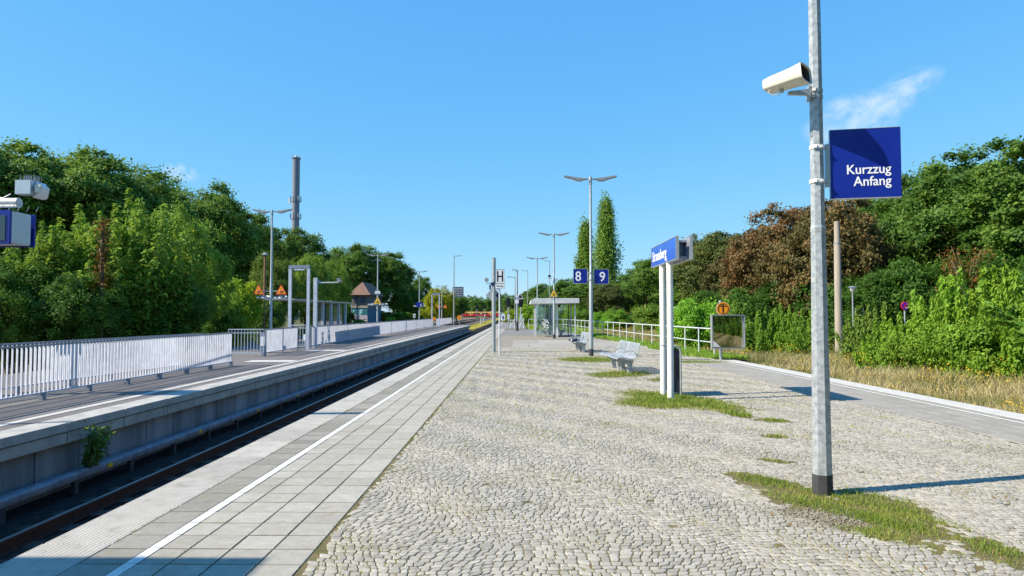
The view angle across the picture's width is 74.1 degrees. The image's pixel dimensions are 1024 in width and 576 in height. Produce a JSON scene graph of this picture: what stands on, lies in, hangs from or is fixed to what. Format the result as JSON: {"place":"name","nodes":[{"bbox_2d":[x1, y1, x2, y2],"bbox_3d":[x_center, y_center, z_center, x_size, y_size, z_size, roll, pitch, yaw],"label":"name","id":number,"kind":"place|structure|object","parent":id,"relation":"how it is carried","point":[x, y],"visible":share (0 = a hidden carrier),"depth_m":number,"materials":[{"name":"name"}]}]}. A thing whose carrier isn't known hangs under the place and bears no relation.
{"place":"outdoors","nodes":[
{"label":"outdoors","id":0,"kind":"place"},
{"bbox_2d":[0,194,22,207],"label":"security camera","id":1,"kind":"object","parent":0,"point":[5,202],"visible":1,"depth_m":13.39,"materials":[{"name":"metal"}]},
{"bbox_2d":[0,210,35,246],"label":"train display","id":2,"kind":"object","parent":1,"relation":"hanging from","point":[17,229],"visible":1,"depth_m":13.38,"materials":[{"name":"metal"}]},
{"bbox_2d":[15,175,49,199],"bbox_3d":[-9.430,-1.992,13.399,0.464,0.446,0.420,0,-2,1],"label":"camera housing","id":3,"kind":"object","parent":1,"relation":"attached to","point":[25,186],"visible":1,"depth_m":13.25,"materials":[{"name":"metal"}]},
{"bbox_2d":[3,318,491,374],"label":"ballast","id":4,"kind":"structure","parent":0,"point":[301,337],"depth_m":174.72,"materials":[{"name":"gravel"}]},
{"bbox_2d":[0,220,86,374],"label":"ash tree","id":5,"kind":"object","parent":4,"relation":"on","point":[18,260],"visible":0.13,"depth_m":29.41,"materials":[{"name":"green plant"}]},
{"bbox_2d":[2,270,139,357],"bbox_3d":[-18.982,1.617,29.189,5.251,4.874,4.900,0,-2,2],"label":"round bush","id":6,"kind":"object","parent":4,"relation":"on","point":[58,303],"visible":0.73,"depth_m":27.97,"materials":[{"name":"green plant"}]},
{"bbox_2d":[14,203,155,368],"bbox_3d":[-19.520,0.066,31.423,6.091,7.829,5.530,0,-2,1],"label":"ash tree","id":7,"kind":"object","parent":4,"relation":"on","point":[79,259],"visible":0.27,"depth_m":30.25,"materials":[{"name":"green plant"}]},
{"bbox_2d":[89,217,115,347],"bbox_3d":[-17.649,0.405,29.195,0.954,6.951,0.951,0,-2,1],"label":"dead stalk","id":8,"kind":"object","parent":4,"relation":"on","point":[101,254],"visible":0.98,"depth_m":29.18,"materials":[{"name":"brown plant"}]},
{"bbox_2d":[75,188,201,360],"bbox_3d":[-18.209,-0.411,33.427,6.484,8.938,5.886,-1,-2,15],"label":"ash tree","id":9,"kind":"object","parent":4,"relation":"on","point":[162,268],"visible":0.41,"depth_m":32.12,"materials":[{"name":"green plant"}]},
{"bbox_2d":[217,275,266,346],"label":"bush","id":10,"kind":"object","parent":4,"relation":"on","point":[252,308],"visible":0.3,"depth_m":43.78,"materials":[{"name":"green plant"}]},
{"bbox_2d":[0,320,504,559],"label":"ballast bed","id":11,"kind":"object","parent":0,"point":[39,510],"visible":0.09,"depth_m":12.22,"materials":[{"name":"grey gravel"}]},
{"bbox_2d":[0,330,472,524],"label":"third rail","id":12,"kind":"object","parent":11,"relation":"on","point":[73,477],"visible":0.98,"depth_m":12.82,"materials":[{"name":"grey metal"}]},
{"bbox_2d":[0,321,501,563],"bbox_3d":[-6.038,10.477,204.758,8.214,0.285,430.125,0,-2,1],"label":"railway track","id":13,"kind":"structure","parent":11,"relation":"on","point":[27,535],"depth_m":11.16,"materials":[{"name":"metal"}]},
{"bbox_2d":[57,329,504,575],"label":"tile pavement","id":14,"kind":"structure","parent":0,"point":[249,553],"depth_m":6.17,"materials":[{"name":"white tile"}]},
{"bbox_2d":[106,331,490,575],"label":"white line","id":15,"kind":"object","parent":14,"relation":"on","point":[121,569],"visible":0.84,"depth_m":6.03,"materials":[{"name":"paint"}]},
{"bbox_2d":[350,282,384,321],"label":"signal house","id":16,"kind":"structure","parent":0,"point":[363,294],"depth_m":150.73,"materials":[{"name":"brick"}]},
{"bbox_2d":[281,314,633,328],"bbox_3d":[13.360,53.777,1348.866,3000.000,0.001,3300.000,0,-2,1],"label":"ground","id":17,"kind":"structure","parent":0,"point":[299,323],"depth_m":249.48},
{"bbox_2d":[0,254,62,374],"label":"light green tree","id":18,"kind":"object","parent":17,"relation":"on","point":[20,299],"visible":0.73,"depth_m":27.70,"materials":[{"name":"green plant"}]},
{"bbox_2d":[0,135,92,264],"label":"broadleaf tree","id":19,"kind":"object","parent":17,"relation":"on","point":[15,169],"visible":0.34,"depth_m":54.69,"materials":[{"name":"green plant"}]},
{"bbox_2d":[0,144,167,257],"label":"broadleaf tree","id":20,"kind":"object","parent":17,"relation":"on","point":[97,187],"visible":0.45,"depth_m":57.54,"materials":[{"name":"green plant"}]},
{"bbox_2d":[47,140,181,245],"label":"broadleaf tree","id":21,"kind":"object","parent":17,"relation":"on","point":[159,196],"visible":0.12,"depth_m":63.77,"materials":[{"name":"green plant"}]},
{"bbox_2d":[123,276,216,350],"bbox_3d":[-17.554,1.652,33.188,5.204,5.122,5.577,-1,-3,34],"label":"light green tree","id":22,"kind":"object","parent":17,"relation":"on","point":[202,312],"visible":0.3,"depth_m":32.61,"materials":[{"name":"green plant"}]},
{"bbox_2d":[142,198,238,352],"bbox_3d":[-18.333,-0.158,38.181,5.137,9.419,5.505,0,-2,6],"label":"light green tree","id":23,"kind":"object","parent":17,"relation":"on","point":[221,266],"visible":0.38,"depth_m":37.73,"materials":[{"name":"green plant"}]},
{"bbox_2d":[167,178,265,287],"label":"broadleaf tree","id":24,"kind":"object","parent":17,"relation":"on","point":[223,203],"visible":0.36,"depth_m":79.17,"materials":[{"name":"green plant"}]},
{"bbox_2d":[216,293,251,348],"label":"round bush","id":25,"kind":"object","parent":17,"relation":"on","point":[235,314],"visible":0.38,"depth_m":41.87,"materials":[{"name":"green plant"}]},
{"bbox_2d":[191,201,280,289],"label":"broadleaf tree","id":26,"kind":"object","parent":17,"relation":"on","point":[259,219],"visible":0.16,"depth_m":86.17,"materials":[{"name":"green plant"}]},
{"bbox_2d":[6,333,466,510],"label":"platform","id":27,"kind":"structure","parent":17,"relation":"on","point":[47,493],"depth_m":12.49,"materials":[{"name":"concrete"}]},
{"bbox_2d":[0,325,465,430],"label":"platform surface","id":28,"kind":"object","parent":27,"relation":"on","point":[19,403],"visible":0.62,"depth_m":16.85,"materials":[{"name":"grey concrete"}]},
{"bbox_2d":[0,333,203,392],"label":"slatted fence","id":29,"kind":"object","parent":28,"relation":"on","point":[43,342],"visible":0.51,"depth_m":16.57,"materials":[{"name":"metal"}]},
{"bbox_2d":[0,332,232,400],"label":"slatted fence","id":30,"kind":"object","parent":28,"relation":"on","point":[196,345],"visible":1,"depth_m":15.78,"materials":[{"name":"metal"}]},
{"bbox_2d":[0,325,463,425],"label":"white line","id":31,"kind":"object","parent":28,"relation":"on","point":[22,420],"visible":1,"depth_m":14.45,"materials":[{"name":"white paint"}]},
{"bbox_2d":[264,327,297,355],"bbox_3d":[-9.847,2.240,29.135,0.060,1.080,4.463,0,-2,-2],"label":"slatted fence","id":32,"kind":"object","parent":28,"relation":"on","point":[280,339],"visible":0.99,"depth_m":28.77,"materials":[{"name":"metal"}]},
{"bbox_2d":[288,265,310,349],"bbox_3d":[-10.002,0.903,31.889,0.993,3.959,0.140,0,-2,1],"label":"portal frame","id":33,"kind":"object","parent":28,"relation":"on","point":[300,267],"visible":1,"depth_m":31.86,"materials":[{"name":"paint"}]},
{"bbox_2d":[265,299,351,325],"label":"stair shelter","id":34,"kind":"object","parent":28,"relation":"on","point":[329,312],"visible":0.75,"depth_m":45.23,"materials":[{"name":"paint"}]},
{"bbox_2d":[310,318,432,347],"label":"slatted fence","id":35,"kind":"object","parent":28,"relation":"on","point":[333,333],"visible":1,"depth_m":43.84,"materials":[{"name":"metal"}]},
{"bbox_2d":[0,328,468,495],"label":"wall panels","id":36,"kind":"object","parent":27,"relation":"attached to","point":[20,472],"visible":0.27,"depth_m":13.63,"materials":[{"name":"concrete"}]},
{"bbox_2d":[77,420,115,469],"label":"wall plant","id":37,"kind":"object","parent":36,"relation":"attached to","point":[92,456],"depth_m":10.79,"materials":[{"name":"green plant"}]},
{"bbox_2d":[0,326,469,461],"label":"ledge blocks","id":38,"kind":"structure","parent":36,"relation":"on","point":[23,449],"depth_m":13.18,"materials":[{"name":"concrete"}]},
{"bbox_2d":[0,325,469,448],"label":"coping row","id":39,"kind":"object","parent":27,"relation":"on","point":[21,434],"visible":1,"depth_m":12.99,"materials":[{"name":"concrete"}]},
{"bbox_2d":[237,220,299,294],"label":"broadleaf tree","id":40,"kind":"object","parent":17,"relation":"on","point":[290,241],"visible":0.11,"depth_m":101.81,"materials":[{"name":"green plant"}]},
{"bbox_2d":[251,300,287,343],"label":"round bush","id":41,"kind":"object","parent":17,"relation":"on","point":[278,317],"visible":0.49,"depth_m":51.44,"materials":[{"name":"green plant"}]},
{"bbox_2d":[248,250,303,321],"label":"light green tree","id":42,"kind":"object","parent":17,"relation":"on","point":[278,279],"visible":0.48,"depth_m":61.61,"materials":[{"name":"green plant"}]},
{"bbox_2d":[289,155,300,319],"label":"chimney tower","id":43,"kind":"structure","parent":17,"relation":"on","point":[296,201],"depth_m":301.54,"materials":[{"name":"concrete"}]},
{"bbox_2d":[269,226,334,326],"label":"broadleaf tree","id":44,"kind":"object","parent":17,"relation":"on","point":[304,247],"visible":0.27,"depth_m":116.27,"materials":[{"name":"green plant"}]},
{"bbox_2d":[282,252,335,333],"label":"light green tree","id":45,"kind":"object","parent":17,"relation":"on","point":[323,290],"visible":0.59,"depth_m":65.54,"materials":[{"name":"green plant"}]},
{"bbox_2d":[319,258,352,319],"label":"light green tree","id":46,"kind":"object","parent":17,"relation":"on","point":[341,289],"visible":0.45,"depth_m":77.46,"materials":[{"name":"green plant"}]},
{"bbox_2d":[324,241,375,305],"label":"broadleaf tree","id":47,"kind":"object","parent":17,"relation":"on","point":[338,253],"visible":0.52,"depth_m":169.91,"materials":[{"name":"green plant"}]},
{"bbox_2d":[337,244,411,302],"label":"broadleaf tree","id":48,"kind":"object","parent":17,"relation":"on","point":[387,291],"visible":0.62,"depth_m":173.88,"materials":[{"name":"green plant"}]},
{"bbox_2d":[424,287,457,317],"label":"light green tree","id":49,"kind":"object","parent":17,"relation":"on","point":[446,293],"visible":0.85,"depth_m":158.05,"materials":[{"name":"green plant"}]},
{"bbox_2d":[573,212,596,310],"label":"poplar tree","id":50,"kind":"object","parent":17,"relation":"on","point":[582,262],"visible":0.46,"depth_m":154.28,"materials":[{"name":"green plant"}]},
{"bbox_2d":[585,190,626,298],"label":"poplar tree","id":51,"kind":"object","parent":17,"relation":"on","point":[605,257],"visible":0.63,"depth_m":149.05,"materials":[{"name":"green plant"}]},
{"bbox_2d":[583,284,637,314],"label":"chestnut tree","id":52,"kind":"object","parent":17,"relation":"on","point":[601,293],"visible":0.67,"depth_m":115.79,"materials":[{"name":"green plant"}]},
{"bbox_2d":[616,261,673,312],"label":"broadleaf tree","id":53,"kind":"object","parent":17,"relation":"on","point":[640,298],"visible":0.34,"depth_m":117.92,"materials":[{"name":"green plant"}]},
{"bbox_2d":[626,250,720,308],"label":"broadleaf tree","id":54,"kind":"object","parent":17,"relation":"on","point":[646,274],"visible":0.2,"depth_m":100.07,"materials":[{"name":"green plant"}]},
{"bbox_2d":[828,267,909,331],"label":"light green tree","id":55,"kind":"object","parent":17,"relation":"on","point":[873,285],"visible":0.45,"depth_m":40.23,"materials":[{"name":"green plant"}]},
{"bbox_2d":[841,198,932,284],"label":"broadleaf tree","id":56,"kind":"object","parent":17,"relation":"on","point":[880,207],"visible":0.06,"depth_m":49.35,"materials":[{"name":"green plant"}]},
{"bbox_2d":[875,152,1018,268],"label":"broadleaf tree","id":57,"kind":"object","parent":17,"relation":"on","point":[905,179],"visible":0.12,"depth_m":47.51,"materials":[{"name":"green plant"}]},
{"bbox_2d":[918,253,1013,320],"bbox_3d":[25.688,1.145,37.784,5.993,6.585,6.422,-1,-2,22],"label":"light green tree","id":58,"kind":"object","parent":17,"relation":"on","point":[934,292],"visible":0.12,"depth_m":37.47,"materials":[{"name":"green plant"}]},
{"bbox_2d":[928,140,1023,268],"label":"broadleaf tree","id":59,"kind":"object","parent":17,"relation":"on","point":[995,239],"visible":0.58,"depth_m":37.93,"materials":[{"name":"green plant"}]},
{"bbox_2d":[0,0,1023,311],"label":"sky","id":60,"kind":"structure","parent":0,"point":[433,133],"materials":[{"name":"blue"}]},
{"bbox_2d":[500,335,725,359],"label":"platform","id":61,"kind":"structure","parent":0,"point":[540,335],"depth_m":53.05,"materials":[{"name":"concrete"}]},
{"bbox_2d":[0,322,502,575],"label":"edge slab row","id":62,"kind":"object","parent":61,"relation":"on","point":[56,556],"visible":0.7,"depth_m":6.18,"materials":[{"name":"grey concrete"}]},
{"bbox_2d":[491,336,614,346],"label":"gravel strip","id":63,"kind":"object","parent":61,"relation":"on","point":[506,341],"visible":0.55,"depth_m":46.17,"materials":[{"name":"grey gravel"}]},
{"bbox_2d":[529,298,578,336],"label":"glass shelter","id":64,"kind":"object","parent":63,"relation":"on","point":[544,301],"visible":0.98,"depth_m":48.80,"materials":[{"name":"glass"}]},
{"bbox_2d":[512,340,646,346],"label":"concrete slab field","id":65,"kind":"structure","parent":61,"relation":"on","point":[556,343],"depth_m":38.16,"materials":[{"name":"grey concrete"}]},
{"bbox_2d":[682,360,1023,444],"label":"tile pavement","id":66,"kind":"structure","parent":61,"relation":"on","point":[1011,431],"depth_m":12.42,"materials":[{"name":"grey tile"}]},
{"bbox_2d":[710,300,745,359],"bbox_3d":[7.821,1.582,24.685,1.261,2.260,0.290,0,-2,-6],"label":"platform mirror","id":67,"kind":"object","parent":66,"relation":"on","point":[727,331],"visible":0.99,"depth_m":24.58,"materials":[{"name":"grey mirror"}]},
{"bbox_2d":[725,360,1023,419],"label":"white edge row","id":68,"kind":"object","parent":61,"relation":"on","point":[965,405],"visible":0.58,"depth_m":13.94,"materials":[{"name":"white concrete"}]},
{"label":"verge soil","id":69,"kind":"structure","parent":61,"relation":"on","visible":0},
{"bbox_2d":[555,328,749,358],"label":"grass","id":70,"kind":"structure","parent":69,"relation":"on","point":[692,351],"depth_m":31.32,"materials":[{"name":"green plant"}]},
{"bbox_2d":[444,347,846,402],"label":"sett pavement","id":71,"kind":"structure","parent":0,"point":[528,378],"depth_m":16.81,"materials":[{"name":"stone"}]},
{"bbox_2d":[564,175,616,355],"bbox_3d":[3.139,-0.889,27.023,2.104,7.213,0.200,0,-2,1],"label":"street lamp","id":72,"kind":"object","parent":71,"relation":"on","point":[591,349],"visible":0.99,"depth_m":27.01,"materials":[{"name":"metal"}]},
{"bbox_2d":[600,340,640,373],"bbox_3d":[3.161,2.014,20.005,0.669,0.864,2.542,0,-2,-3],"label":"platform bench","id":73,"kind":"object","parent":71,"relation":"on","point":[628,349],"visible":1,"depth_m":19.79,"materials":[{"name":"metal"}]},
{"bbox_2d":[294,359,1023,575],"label":"sett sand","id":74,"kind":"structure","parent":0,"point":[322,548],"depth_m":5.70,"materials":[{"name":"grey sand"}]},
{"bbox_2d":[651,236,692,398],"bbox_3d":[3.160,0.649,13.504,0.326,3.120,2.366,0,-2,1],"label":"station name sign","id":75,"kind":"object","parent":74,"relation":"on","point":[668,254],"visible":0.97,"depth_m":13.13,"materials":[{"name":"white metal"}]},
{"bbox_2d":[548,356,1023,570],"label":"grass patches","id":76,"kind":"object","parent":74,"relation":"on","point":[656,399],"depth_m":6.12,"materials":[{"name":"green plant"}]},
{"bbox_2d":[808,0,832,496],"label":"foreground mast","id":77,"kind":"object","parent":74,"relation":"on","point":[822,478],"visible":0.95,"depth_m":6.36,"materials":[{"name":"metal"}]},
{"bbox_2d":[762,62,822,101],"bbox_3d":[2.662,-1.913,6.442,0.402,0.255,0.563,-2,-3,45],"label":"security camera","id":78,"kind":"object","parent":77,"relation":"attached to","point":[796,75],"visible":0.94,"depth_m":6.30,"materials":[{"name":"white plastic"}]},
{"bbox_2d":[809,126,901,199],"bbox_3d":[3.232,-1.170,6.428,0.805,0.662,0.168,0,-2,5],"label":"blue sign","id":79,"kind":"object","parent":77,"relation":"attached to","point":[862,163],"visible":0.98,"depth_m":6.38,"materials":[{"name":"metal"}]},
{"bbox_2d":[736,500,930,549],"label":"gravel crumbs","id":80,"kind":"object","parent":74,"relation":"on","point":[820,520],"visible":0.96,"depth_m":5.58,"materials":[{"name":"grey gravel"}]},
{"bbox_2d":[302,347,1023,575],"bbox_3d":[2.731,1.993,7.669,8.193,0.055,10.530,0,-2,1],"label":"granite sett pavement","id":81,"kind":"structure","parent":0,"point":[946,503],"depth_m":6.39,"materials":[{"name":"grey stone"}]},
{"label":"field terrain","id":82,"kind":"structure","parent":0,"visible":0},
{"bbox_2d":[630,303,659,330],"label":"round bush","id":83,"kind":"object","parent":82,"relation":"on","point":[650,314],"visible":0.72,"depth_m":66.74,"materials":[{"name":"green plant"}]},
{"bbox_2d":[673,295,736,348],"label":"round bush","id":84,"kind":"object","parent":82,"relation":"on","point":[689,313],"visible":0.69,"depth_m":37.92,"materials":[{"name":"green plant"}]},
{"bbox_2d":[673,230,741,302],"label":"chestnut tree","id":85,"kind":"object","parent":82,"relation":"on","point":[697,263],"visible":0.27,"depth_m":85.40,"materials":[{"name":"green plant"}]},
{"bbox_2d":[698,232,791,292],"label":"chestnut tree","id":86,"kind":"object","parent":82,"relation":"on","point":[712,271],"visible":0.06,"depth_m":68.75,"materials":[{"name":"brown plant"}]},
{"bbox_2d":[741,308,777,354],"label":"leafy bush","id":87,"kind":"object","parent":82,"relation":"on","point":[754,339],"visible":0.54,"depth_m":33.05,"materials":[{"name":"green plant"}]},
{"bbox_2d":[713,202,833,304],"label":"chestnut tree","id":88,"kind":"object","parent":82,"relation":"on","point":[737,270],"visible":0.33,"depth_m":54.91,"materials":[{"name":"brown plant"}]},
{"bbox_2d":[742,279,810,338],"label":"light green tree","id":89,"kind":"object","parent":82,"relation":"on","point":[763,299],"visible":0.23,"depth_m":48.92,"materials":[{"name":"green plant"}]},
{"bbox_2d":[759,303,804,354],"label":"leafy bush","id":90,"kind":"object","parent":82,"relation":"on","point":[782,325],"visible":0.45,"depth_m":32.25,"materials":[{"name":"green plant"}]},
{"bbox_2d":[593,324,1023,413],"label":"dry grass","id":91,"kind":"structure","parent":82,"relation":"on","point":[1000,391],"depth_m":19.37,"materials":[{"name":"beige plant"}]},
{"bbox_2d":[782,308,834,355],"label":"leafy bush","id":92,"kind":"object","parent":82,"relation":"on","point":[795,341],"visible":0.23,"depth_m":29.54,"materials":[{"name":"green plant"}]},
{"bbox_2d":[752,198,905,316],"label":"chestnut tree","id":93,"kind":"object","parent":82,"relation":"on","point":[861,242],"visible":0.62,"depth_m":45.42,"materials":[{"name":"brown plant"}]},
{"bbox_2d":[790,275,880,343],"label":"round bush","id":94,"kind":"object","parent":82,"relation":"on","point":[801,304],"visible":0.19,"depth_m":42.85,"materials":[{"name":"green plant"}]},
{"bbox_2d":[834,221,842,353],"bbox_3d":[13.867,0.511,28.866,0.330,6.715,0.330,0,-2,1],"label":"concrete mast","id":95,"kind":"object","parent":82,"relation":"on","point":[837,291],"visible":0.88,"depth_m":28.79,"materials":[{"name":"paint"}]},
{"bbox_2d":[834,301,888,363],"bbox_3d":[12.776,2.072,24.344,2.031,3.273,1.686,0,-2,1],"label":"leafy bush","id":96,"kind":"object","parent":82,"relation":"on","point":[863,325],"visible":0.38,"depth_m":24.28,"materials":[{"name":"green plant"}]},
{"bbox_2d":[852,311,921,372],"bbox_3d":[12.857,2.204,22.797,2.502,2.892,2.488,-2,-3,35],"label":"leafy bush","id":97,"kind":"object","parent":82,"relation":"on","point":[901,326],"visible":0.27,"depth_m":22.80,"materials":[{"name":"green plant"}]},
{"bbox_2d":[874,327,939,374],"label":"round bush","id":98,"kind":"object","parent":82,"relation":"on","point":[906,350],"visible":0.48,"depth_m":21.58,"materials":[{"name":"green plant"}]},
{"bbox_2d":[864,252,977,329],"bbox_3d":[24.144,1.338,39.811,5.560,7.082,6.433,0,-2,-4],"label":"round bush","id":99,"kind":"object","parent":82,"relation":"on","point":[907,274],"visible":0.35,"depth_m":39.05,"materials":[{"name":"green plant"}]},
{"bbox_2d":[906,267,996,345],"bbox_3d":[14.420,1.488,22.157,2.632,4.281,3.170,0,-2,-13],"label":"leafy bush","id":100,"kind":"object","parent":82,"relation":"on","point":[949,288],"visible":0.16,"depth_m":22.10,"materials":[{"name":"green plant"}]},
{"bbox_2d":[889,134,1023,268],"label":"broadleaf tree","id":101,"kind":"object","parent":82,"relation":"on","point":[922,224],"visible":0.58,"depth_m":41.93,"materials":[{"name":"green plant"}]},
{"bbox_2d":[913,313,1007,381],"bbox_3d":[13.548,2.279,20.467,2.435,3.066,2.817,0,-2,0],"label":"round bush","id":102,"kind":"object","parent":82,"relation":"on","point":[969,346],"visible":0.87,"depth_m":19.97,"materials":[{"name":"green plant"}]},
{"bbox_2d":[933,242,1004,296],"bbox_3d":[24.631,0.847,36.713,3.310,6.638,2.584,-1,-2,20],"label":"leafy bush","id":103,"kind":"object","parent":82,"relation":"on","point":[955,270],"visible":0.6,"depth_m":36.63,"materials":[{"name":"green plant"}]},
{"bbox_2d":[953,262,1023,359],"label":"leafy bush","id":104,"kind":"object","parent":82,"relation":"on","point":[988,289],"visible":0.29,"depth_m":20.72,"materials":[{"name":"green plant"}]},
{"bbox_2d":[965,241,1023,309],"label":"round bush","id":105,"kind":"object","parent":82,"relation":"on","point":[1020,265],"visible":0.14,"depth_m":36.37,"materials":[{"name":"green plant"}]},
{"bbox_2d":[978,290,1023,352],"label":"leafy bush","id":106,"kind":"object","parent":82,"relation":"on","point":[1007,320],"visible":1,"depth_m":18.35,"materials":[{"name":"green plant"}]},
{"bbox_2d":[984,304,1023,381],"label":"leafy bush","id":107,"kind":"object","parent":82,"relation":"on","point":[1015,358],"visible":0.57,"depth_m":19.26,"materials":[{"name":"green plant"}]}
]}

